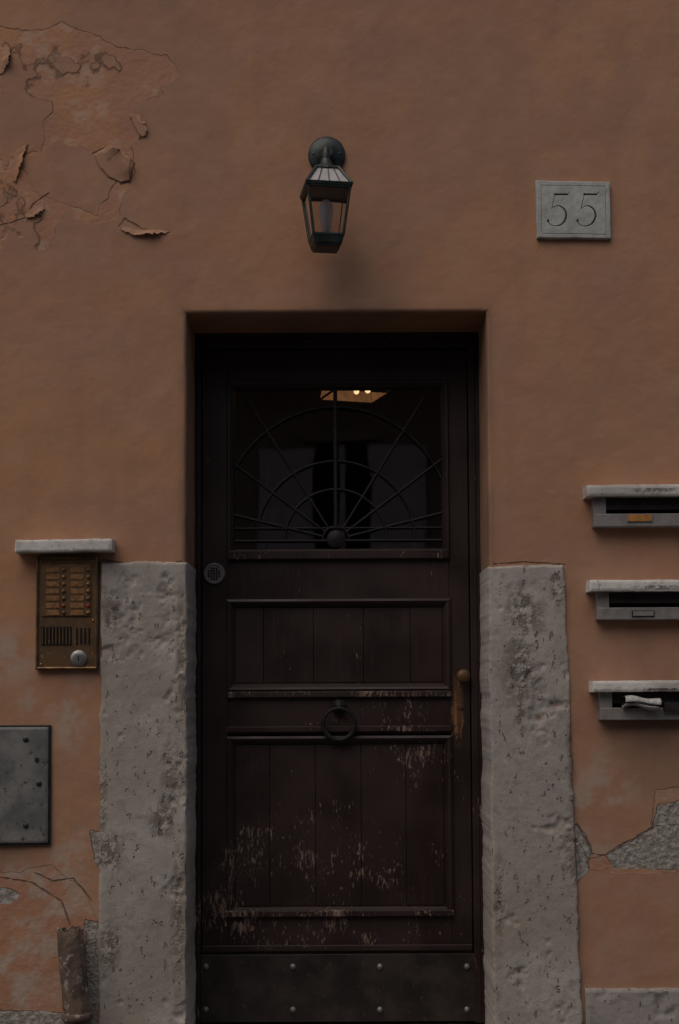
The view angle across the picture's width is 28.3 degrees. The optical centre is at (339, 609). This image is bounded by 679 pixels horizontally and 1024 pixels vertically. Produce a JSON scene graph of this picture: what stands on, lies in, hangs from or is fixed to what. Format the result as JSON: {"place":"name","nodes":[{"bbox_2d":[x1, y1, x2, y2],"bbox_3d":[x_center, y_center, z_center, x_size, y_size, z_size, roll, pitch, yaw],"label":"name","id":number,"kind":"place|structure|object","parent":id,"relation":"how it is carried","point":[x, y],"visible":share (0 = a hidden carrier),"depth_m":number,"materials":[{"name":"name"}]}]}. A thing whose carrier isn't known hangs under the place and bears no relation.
{"place":"outdoors","nodes":[
{"label":"outdoors","id":0,"kind":"place"},
{"label":"ground","id":1,"kind":"structure","parent":0,"visible":0},
{"bbox_2d":[56,926,92,1023],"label":"drain pipe","id":2,"kind":"object","parent":1,"relation":"on","point":[73,975],"visible":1,"depth_m":4.83,"materials":[{"name":"brown metal"}]},
{"bbox_2d":[98,561,196,1023],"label":"jamb block","id":3,"kind":"structure","parent":1,"relation":"on","point":[147,821],"depth_m":4.96,"materials":[{"name":"stone"}]},
{"bbox_2d":[182,308,492,571],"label":"building wall","id":4,"kind":"structure","parent":1,"relation":"on","point":[370,320],"depth_m":5.16,"materials":[{"name":"orange paint"}]},
{"bbox_2d":[194,333,201,1023],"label":"frame","id":5,"kind":"object","parent":4,"relation":"attached to","point":[197,340],"visible":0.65,"depth_m":5.31,"materials":[{"name":"brown paint"}]},
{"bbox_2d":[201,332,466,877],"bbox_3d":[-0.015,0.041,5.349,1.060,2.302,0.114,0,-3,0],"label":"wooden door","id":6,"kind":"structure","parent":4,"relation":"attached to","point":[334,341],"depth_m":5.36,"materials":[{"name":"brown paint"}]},
{"bbox_2d":[202,351,228,1022],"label":"stile","id":7,"kind":"object","parent":6,"relation":"attached to","point":[214,550],"visible":0.78,"depth_m":5.31,"materials":[{"name":"brown paint"}]},
{"bbox_2d":[203,563,224,584],"bbox_3d":[-0.495,-0.141,5.323,0.086,0.086,0.010,0,-3,0],"label":"lock rose","id":8,"kind":"object","parent":7,"relation":"attached to","point":[221,574],"visible":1,"depth_m":5.32,"materials":[{"name":"grey metal"}]},
{"bbox_2d":[235,608,263,682],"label":"panel board","id":9,"kind":"object","parent":6,"relation":"attached to","point":[249,645],"visible":1,"depth_m":5.32,"materials":[{"name":"brown paint"}]},
{"bbox_2d":[235,745,269,905],"bbox_3d":[-0.342,0.848,5.297,0.134,0.627,0.028,0,-3,0],"label":"panel board","id":10,"kind":"object","parent":6,"relation":"attached to","point":[252,825],"visible":1,"depth_m":5.28,"materials":[{"name":"brown paint"}]},
{"bbox_2d":[234,514,322,536],"bbox_3d":[-0.243,-0.332,5.357,0.357,0.098,0.010,0,-3,0],"label":"grille spoke","id":11,"kind":"object","parent":6,"relation":"attached to","point":[277,525],"visible":1,"depth_m":5.35,"materials":[{"name":"black paint"}]},
{"bbox_2d":[234,463,324,531],"bbox_3d":[-0.239,-0.444,5.363,0.370,0.282,0.010,0,-3,0],"label":"grille spoke","id":12,"kind":"object","parent":6,"relation":"attached to","point":[279,497],"visible":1,"depth_m":5.36,"materials":[{"name":"black paint"}]},
{"bbox_2d":[242,393,328,527],"bbox_3d":[-0.213,-0.591,5.371,0.348,0.548,0.010,0,-3,0],"label":"grille spoke","id":13,"kind":"object","parent":6,"relation":"attached to","point":[285,460],"visible":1,"depth_m":5.37,"materials":[{"name":"black paint"}]},
{"bbox_2d":[264,608,313,682],"bbox_3d":[-0.201,0.144,5.337,0.196,0.294,0.027,0,-3,0],"label":"panel board","id":14,"kind":"object","parent":6,"relation":"attached to","point":[288,645],"visible":1,"depth_m":5.32,"materials":[{"name":"brown paint"}]},
{"bbox_2d":[270,745,315,905],"bbox_3d":[-0.184,0.847,5.297,0.178,0.627,0.027,0,-3,0],"label":"panel board","id":15,"kind":"object","parent":6,"relation":"attached to","point":[292,835],"visible":1,"depth_m":5.28,"materials":[{"name":"brown paint"}]},
{"bbox_2d":[333,388,337,525],"bbox_3d":[-0.016,-0.606,5.372,0.015,0.554,0.015,-2,-3,22],"label":"grille spoke","id":16,"kind":"object","parent":6,"relation":"attached to","point":[335,458],"visible":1,"depth_m":5.37,"materials":[{"name":"black paint"}]},
{"bbox_2d":[256,460,415,539],"bbox_3d":[-0.015,-0.436,5.363,0.637,0.319,0.009,0,-3,0],"label":"grille arc","id":17,"kind":"object","parent":6,"relation":"attached to","point":[341,461],"visible":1,"depth_m":5.36,"materials":[{"name":"black paint"}]},
{"bbox_2d":[284,488,387,539],"bbox_3d":[-0.015,-0.379,5.359,0.412,0.206,0.009,0,-3,0],"label":"grille arc","id":18,"kind":"object","parent":6,"relation":"attached to","point":[339,489],"visible":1,"depth_m":5.36,"materials":[{"name":"black paint"}]},
{"bbox_2d":[327,530,344,547],"bbox_3d":[-0.014,-0.279,5.352,0.072,0.072,0.024,0,-3,0],"label":"grille boss","id":19,"kind":"object","parent":6,"relation":"attached to","point":[335,538],"visible":1,"depth_m":5.34,"materials":[{"name":"black paint"}]},
{"bbox_2d":[322,526,349,539],"bbox_3d":[-0.014,-0.305,5.355,0.114,0.057,0.009,0,-3,0],"label":"grille arc","id":20,"kind":"object","parent":6,"relation":"attached to","point":[326,530],"visible":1,"depth_m":5.35,"materials":[{"name":"black paint"}]},
{"bbox_2d":[202,944,472,951],"bbox_3d":[-0.009,1.317,5.242,1.054,0.024,0.014,0,-3,0],"label":"weather bar","id":21,"kind":"object","parent":6,"relation":"attached to","point":[368,947],"visible":1,"depth_m":5.24,"materials":[{"name":"paint"}]},
{"bbox_2d":[234,527,441,529],"bbox_3d":[-0.005,-0.323,5.356,0.826,0.008,0.008,0,-3,0],"label":"grille base","id":22,"kind":"object","parent":6,"relation":"attached to","point":[339,528],"visible":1,"depth_m":5.35,"materials":[{"name":"black paint"}]},
{"bbox_2d":[227,549,448,559],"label":"light sill","id":23,"kind":"structure","parent":6,"relation":"attached to","point":[332,554],"depth_m":5.32,"materials":[{"name":"paint"}]},
{"bbox_2d":[234,406,441,479],"bbox_3d":[-0.004,-0.661,5.375,0.836,0.303,0.009,0,-3,0],"label":"grille arc","id":24,"kind":"object","parent":6,"relation":"attached to","point":[345,407],"visible":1,"depth_m":5.38,"materials":[{"name":"black paint"}]},
{"bbox_2d":[201,953,474,1021],"bbox_3d":[-0.004,1.470,5.233,1.070,0.258,0.010,0,-3,0],"label":"kick plate","id":25,"kind":"object","parent":6,"relation":"attached to","point":[335,987],"visible":1,"depth_m":5.23,"materials":[{"name":"metal"}]},
{"bbox_2d":[203,964,208,969],"bbox_3d":[-0.519,1.387,5.228,0.026,0.022,0.010,0,-3,0],"label":"stud","id":26,"kind":"object","parent":25,"relation":"attached to","point":[205,966],"visible":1,"depth_m":5.23,"materials":[{"name":"metal"}]},
{"bbox_2d":[203,1007,208,1012],"bbox_3d":[-0.518,1.552,5.219,0.026,0.022,0.010,0,-3,0],"label":"stud","id":27,"kind":"object","parent":25,"relation":"attached to","point":[205,1009],"visible":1,"depth_m":5.22,"materials":[{"name":"metal"}]},
{"bbox_2d":[290,964,295,969],"bbox_3d":[-0.181,1.387,5.228,0.026,0.022,0.010,0,-3,0],"label":"stud","id":28,"kind":"object","parent":25,"relation":"attached to","point":[292,966],"visible":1,"depth_m":5.23,"materials":[{"name":"metal"}]},
{"bbox_2d":[290,1007,295,1012],"bbox_3d":[-0.181,1.551,5.219,0.026,0.022,0.010,0,-3,0],"label":"stud","id":29,"kind":"object","parent":25,"relation":"attached to","point":[292,1009],"visible":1,"depth_m":5.22,"materials":[{"name":"metal"}]},
{"bbox_2d":[377,964,382,969],"bbox_3d":[0.157,1.387,5.228,0.026,0.022,0.010,0,-3,0],"label":"stud","id":30,"kind":"object","parent":25,"relation":"attached to","point":[379,966],"visible":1,"depth_m":5.23,"materials":[{"name":"metal"}]},
{"bbox_2d":[377,1007,382,1012],"bbox_3d":[0.157,1.552,5.218,0.026,0.022,0.010,0,-3,0],"label":"stud","id":31,"kind":"object","parent":25,"relation":"attached to","point":[379,1009],"visible":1,"depth_m":5.22,"materials":[{"name":"metal"}]},
{"bbox_2d":[464,964,469,969],"bbox_3d":[0.495,1.387,5.228,0.026,0.022,0.010,0,-3,0],"label":"stud","id":32,"kind":"object","parent":25,"relation":"attached to","point":[466,966],"visible":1,"depth_m":5.23,"materials":[{"name":"metal"}]},
{"bbox_2d":[464,1007,469,1012],"bbox_3d":[0.494,1.551,5.218,0.026,0.022,0.010,0,-3,0],"label":"stud","id":33,"kind":"object","parent":25,"relation":"attached to","point":[466,1009],"visible":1,"depth_m":5.22,"materials":[{"name":"metal"}]},
{"bbox_2d":[228,558,448,598],"bbox_3d":[-0.005,-0.125,5.352,0.874,0.182,0.046,0,-3,0],"label":"lock rail","id":34,"kind":"object","parent":6,"relation":"attached to","point":[346,579],"visible":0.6,"depth_m":5.33,"materials":[{"name":"brown wood"}]},
{"bbox_2d":[315,745,361,905],"bbox_3d":[-0.004,0.846,5.297,0.178,0.627,0.028,0,-3,0],"label":"panel board","id":35,"kind":"object","parent":6,"relation":"attached to","point":[338,829],"visible":1,"depth_m":5.28,"materials":[{"name":"brown paint"}]},
{"bbox_2d":[226,598,450,691],"bbox_3d":[-0.003,0.142,5.317,0.885,0.364,0.035,0,-3,0],"label":"panel moulding","id":36,"kind":"object","parent":6,"relation":"attached to","point":[444,604],"visible":1,"depth_m":5.31,"materials":[{"name":"brown paint"}]},
{"bbox_2d":[227,380,449,554],"bbox_3d":[-0.006,-0.561,5.371,0.882,0.699,0.061,0,-3,0],"label":"glazing moulding","id":37,"kind":"object","parent":6,"relation":"attached to","point":[343,385],"visible":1,"depth_m":5.36,"materials":[{"name":"brown paint"}]},
{"bbox_2d":[228,697,449,734],"bbox_3d":[-0.002,0.406,5.322,0.874,0.172,0.046,0,-3,0],"label":"rail","id":38,"kind":"object","parent":6,"relation":"attached to","point":[386,711],"visible":0.79,"depth_m":5.30,"materials":[{"name":"paint"}]},
{"bbox_2d":[226,691,450,697],"bbox_3d":[-0.002,0.334,5.295,0.883,0.024,0.018,0,-3,0],"label":"ledge","id":39,"kind":"object","parent":38,"relation":"attached to","point":[293,694],"visible":1,"depth_m":5.29,"materials":[{"name":"paint"}]},
{"bbox_2d":[321,707,356,742],"bbox_3d":[-0.002,0.451,5.267,0.141,0.141,0.037,0,-3,0],"label":"knocker ring","id":40,"kind":"object","parent":38,"relation":"attached to","point":[329,736],"visible":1,"depth_m":5.26,"materials":[{"name":"black paint"}]},
{"bbox_2d":[331,699,346,713],"bbox_3d":[-0.002,0.382,5.282,0.060,0.060,0.034,0,-3,0],"label":"knocker boss","id":41,"kind":"object","parent":38,"relation":"attached to","point":[338,703],"visible":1,"depth_m":5.28,"materials":[{"name":"black paint"}]},
{"bbox_2d":[227,725,451,732],"bbox_3d":[-0.002,0.470,5.290,0.883,0.024,0.012,0,-3,0],"label":"lip","id":42,"kind":"object","parent":38,"relation":"attached to","point":[262,729],"visible":1,"depth_m":5.28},
{"bbox_2d":[314,608,363,682],"bbox_3d":[-0.004,0.143,5.336,0.196,0.294,0.028,0,-3,0],"label":"panel board","id":43,"kind":"object","parent":6,"relation":"attached to","point":[338,645],"visible":1,"depth_m":5.32,"materials":[{"name":"brown paint"}]},
{"bbox_2d":[226,735,453,910],"bbox_3d":[0.000,0.845,5.277,0.885,0.697,0.035,0,-3,0],"label":"panel moulding","id":44,"kind":"object","parent":6,"relation":"attached to","point":[233,741],"visible":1,"depth_m":5.27,"materials":[{"name":"brown paint"}]},
{"bbox_2d":[228,916,451,953],"bbox_3d":[0.003,1.395,5.267,0.874,0.412,0.046,0,-3,0],"label":"bottom rail","id":45,"kind":"object","parent":6,"relation":"attached to","point":[359,930],"visible":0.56,"depth_m":5.25,"materials":[{"name":"brown wood"}]},
{"bbox_2d":[226,909,453,916],"bbox_3d":[0.002,1.183,5.246,0.887,0.024,0.020,0,-3,0],"label":"bottom ledge","id":46,"kind":"object","parent":45,"relation":"attached to","point":[316,913],"visible":1,"depth_m":5.24,"materials":[{"name":"brown wood"}]},
{"bbox_2d":[361,744,406,904],"bbox_3d":[0.174,0.846,5.297,0.175,0.627,0.027,0,-3,0],"label":"panel board","id":47,"kind":"object","parent":6,"relation":"attached to","point":[383,801],"visible":1,"depth_m":5.28,"materials":[{"name":"brown paint"}]},
{"bbox_2d":[342,392,427,527],"bbox_3d":[0.181,-0.593,5.371,0.348,0.548,0.010,0,-3,0],"label":"grille spoke","id":48,"kind":"object","parent":6,"relation":"attached to","point":[385,459],"visible":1,"depth_m":5.37,"materials":[{"name":"black paint"}]},
{"bbox_2d":[363,608,409,681],"bbox_3d":[0.187,0.142,5.337,0.184,0.294,0.027,0,-3,0],"label":"panel board","id":49,"kind":"object","parent":6,"relation":"attached to","point":[386,634],"visible":1,"depth_m":5.32,"materials":[{"name":"brown paint"}]},
{"bbox_2d":[346,459,441,531],"bbox_3d":[0.217,-0.453,5.364,0.387,0.295,0.010,0,-3,0],"label":"grille spoke","id":50,"kind":"object","parent":6,"relation":"attached to","point":[394,495],"visible":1,"depth_m":5.36,"materials":[{"name":"black paint"}]},
{"bbox_2d":[349,512,442,536],"bbox_3d":[0.224,-0.337,5.357,0.378,0.103,0.010,0,-3,0],"label":"grille spoke","id":51,"kind":"object","parent":6,"relation":"attached to","point":[396,524],"visible":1,"depth_m":5.35,"materials":[{"name":"black paint"}]},
{"bbox_2d":[406,744,444,904],"bbox_3d":[0.336,0.845,5.297,0.146,0.627,0.028,0,-3,0],"label":"panel board","id":52,"kind":"object","parent":6,"relation":"attached to","point":[424,825],"visible":1,"depth_m":5.28,"materials":[{"name":"brown paint"}]},
{"bbox_2d":[410,607,441,681],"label":"panel board","id":53,"kind":"object","parent":6,"relation":"attached to","point":[425,644],"visible":1,"depth_m":5.32,"materials":[{"name":"brown paint"}]},
{"bbox_2d":[447,349,472,952],"bbox_3d":[0.474,0.283,5.328,0.078,2.642,0.048,0,-3,0],"label":"stile","id":54,"kind":"object","parent":6,"relation":"attached to","point":[462,933],"visible":0.78,"depth_m":5.31,"materials":[{"name":"brown paint"}]},
{"bbox_2d":[457,669,469,681],"bbox_3d":[0.485,0.261,5.276,0.052,0.052,0.060,0,-3,0],"label":"knob","id":55,"kind":"object","parent":54,"relation":"attached to","point":[463,675],"visible":1,"depth_m":5.25,"materials":[{"name":"gold metal"}]},
{"bbox_2d":[0,0,678,1023],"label":"plaster facade","id":56,"kind":"structure","parent":4,"relation":"attached to","point":[456,128],"depth_m":5.08,"materials":[{"name":"orange paint"}]},
{"bbox_2d":[0,47,10,74],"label":"paint flake","id":57,"kind":"object","parent":56,"relation":"attached to","point":[4,55],"visible":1,"depth_m":5.12,"materials":[{"name":"orange paint"}]},
{"bbox_2d":[12,145,25,181],"bbox_3d":[-1.212,-1.690,5.095,0.054,0.147,0.014,0,-3,0],"label":"paint flake","id":58,"kind":"object","parent":56,"relation":"attached to","point":[18,158],"visible":1,"depth_m":5.10,"materials":[{"name":"orange paint"}]},
{"bbox_2d":[0,725,51,844],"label":"utility hatch","id":59,"kind":"object","parent":56,"relation":"attached to","point":[25,784],"visible":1,"depth_m":4.95,"materials":[{"name":"grey metal"}]},
{"bbox_2d":[0,727,48,842],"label":"hatch door","id":60,"kind":"structure","parent":59,"relation":"in","point":[22,801],"depth_m":4.95,"materials":[{"name":"grey paint"}]},
{"bbox_2d":[25,203,44,218],"bbox_3d":[-1.151,-1.506,5.085,0.078,0.063,0.012,0,-3,0],"label":"paint flake","id":61,"kind":"object","parent":56,"relation":"attached to","point":[34,211],"visible":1,"depth_m":5.09,"materials":[{"name":"orange paint"}]},
{"bbox_2d":[15,539,114,669],"bbox_3d":[-1.013,-0.017,4.981,0.359,0.480,0.096,0,-3,0],"label":"intercom panel","id":62,"kind":"object","parent":56,"relation":"attached to","point":[67,612],"visible":1,"depth_m":4.98,"materials":[{"name":"metal"}]},
{"bbox_2d":[94,145,130,181],"bbox_3d":[-0.856,-1.685,5.094,0.146,0.139,0.028,-1,-3,10],"label":"paint flake","id":63,"kind":"object","parent":56,"relation":"attached to","point":[113,162],"visible":1,"depth_m":5.09,"materials":[{"name":"orange paint"}]},
{"bbox_2d":[130,114,147,136],"bbox_3d":[-0.761,-1.834,5.105,0.068,0.088,0.010,0,-3,0],"label":"paint flake","id":64,"kind":"object","parent":56,"relation":"attached to","point":[139,124],"visible":1,"depth_m":5.11,"materials":[{"name":"orange paint"}]},
{"bbox_2d":[118,227,169,235],"bbox_3d":[-0.734,-1.441,5.076,0.203,0.069,0.026,0,-3,0],"label":"paint flake","id":65,"kind":"object","parent":56,"relation":"attached to","point":[132,231],"visible":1,"depth_m":5.08,"materials":[{"name":"orange paint"}]},
{"bbox_2d":[300,136,352,253],"bbox_3d":[-0.054,-1.549,4.958,0.182,0.494,0.291,0,-3,-6],"label":"wall lantern","id":66,"kind":"object","parent":56,"relation":"attached to","point":[328,181],"depth_m":4.88,"materials":[{"name":"black metal"}]},
{"bbox_2d":[535,180,610,239],"bbox_3d":[0.881,-1.504,5.085,0.281,0.226,0.033,0,-3,0],"label":"house number plaque","id":67,"kind":"object","parent":56,"relation":"attached to","point":[571,210],"visible":1,"depth_m":5.07,"materials":[{"name":"stone"}]},
{"bbox_2d":[583,484,678,527],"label":"mailbox","id":68,"kind":"object","parent":56,"relation":"attached to","point":[638,506],"visible":1,"depth_m":4.97,"materials":[{"name":"stone"}]},
{"bbox_2d":[586,580,678,619],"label":"mailbox","id":69,"kind":"object","parent":56,"relation":"attached to","point":[655,600],"visible":1,"depth_m":4.96,"materials":[{"name":"stone"}]},
{"bbox_2d":[589,680,678,719],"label":"mailbox","id":70,"kind":"object","parent":56,"relation":"attached to","point":[641,700],"visible":1,"depth_m":4.93,"materials":[{"name":"stone"}]},
{"bbox_2d":[229,390,449,735],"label":"entrance hall","id":71,"kind":"structure","parent":1,"relation":"on","point":[306,439],"depth_m":9.26,"materials":[{"name":"paint"}]},
{"bbox_2d":[318,391,391,404],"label":"ceiling","id":72,"kind":"structure","parent":71,"relation":"hanging from","point":[364,397],"depth_m":6.79,"materials":[{"name":"black paint"}]},
{"bbox_2d":[480,565,582,1023],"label":"jamb block","id":73,"kind":"structure","parent":1,"relation":"on","point":[532,968],"depth_m":4.96,"materials":[{"name":"stone"}]},
{"bbox_2d":[584,988,678,1023],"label":"stone plinth","id":74,"kind":"structure","parent":1,"relation":"on","point":[631,1005],"depth_m":4.91,"materials":[{"name":"grey stone"}]},
{"bbox_3d":[0.003,1.678,5.184,1.172,0.134,0.662,0,-3,0],"label":"doorstep","id":75,"kind":"object","parent":1,"relation":"on","visible":0},
{"bbox_2d":[466,332,484,1022],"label":"frame","id":76,"kind":"object","parent":75,"relation":"on","point":[472,339],"visible":0.73,"depth_m":5.30,"materials":[{"name":"brown paint"}]},
{"bbox_2d":[472,347,480,1022],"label":"frame bead","id":77,"kind":"object","parent":76,"relation":"attached to","point":[476,681],"visible":1,"depth_m":5.28,"materials":[{"name":"brown paint"}]}
]}

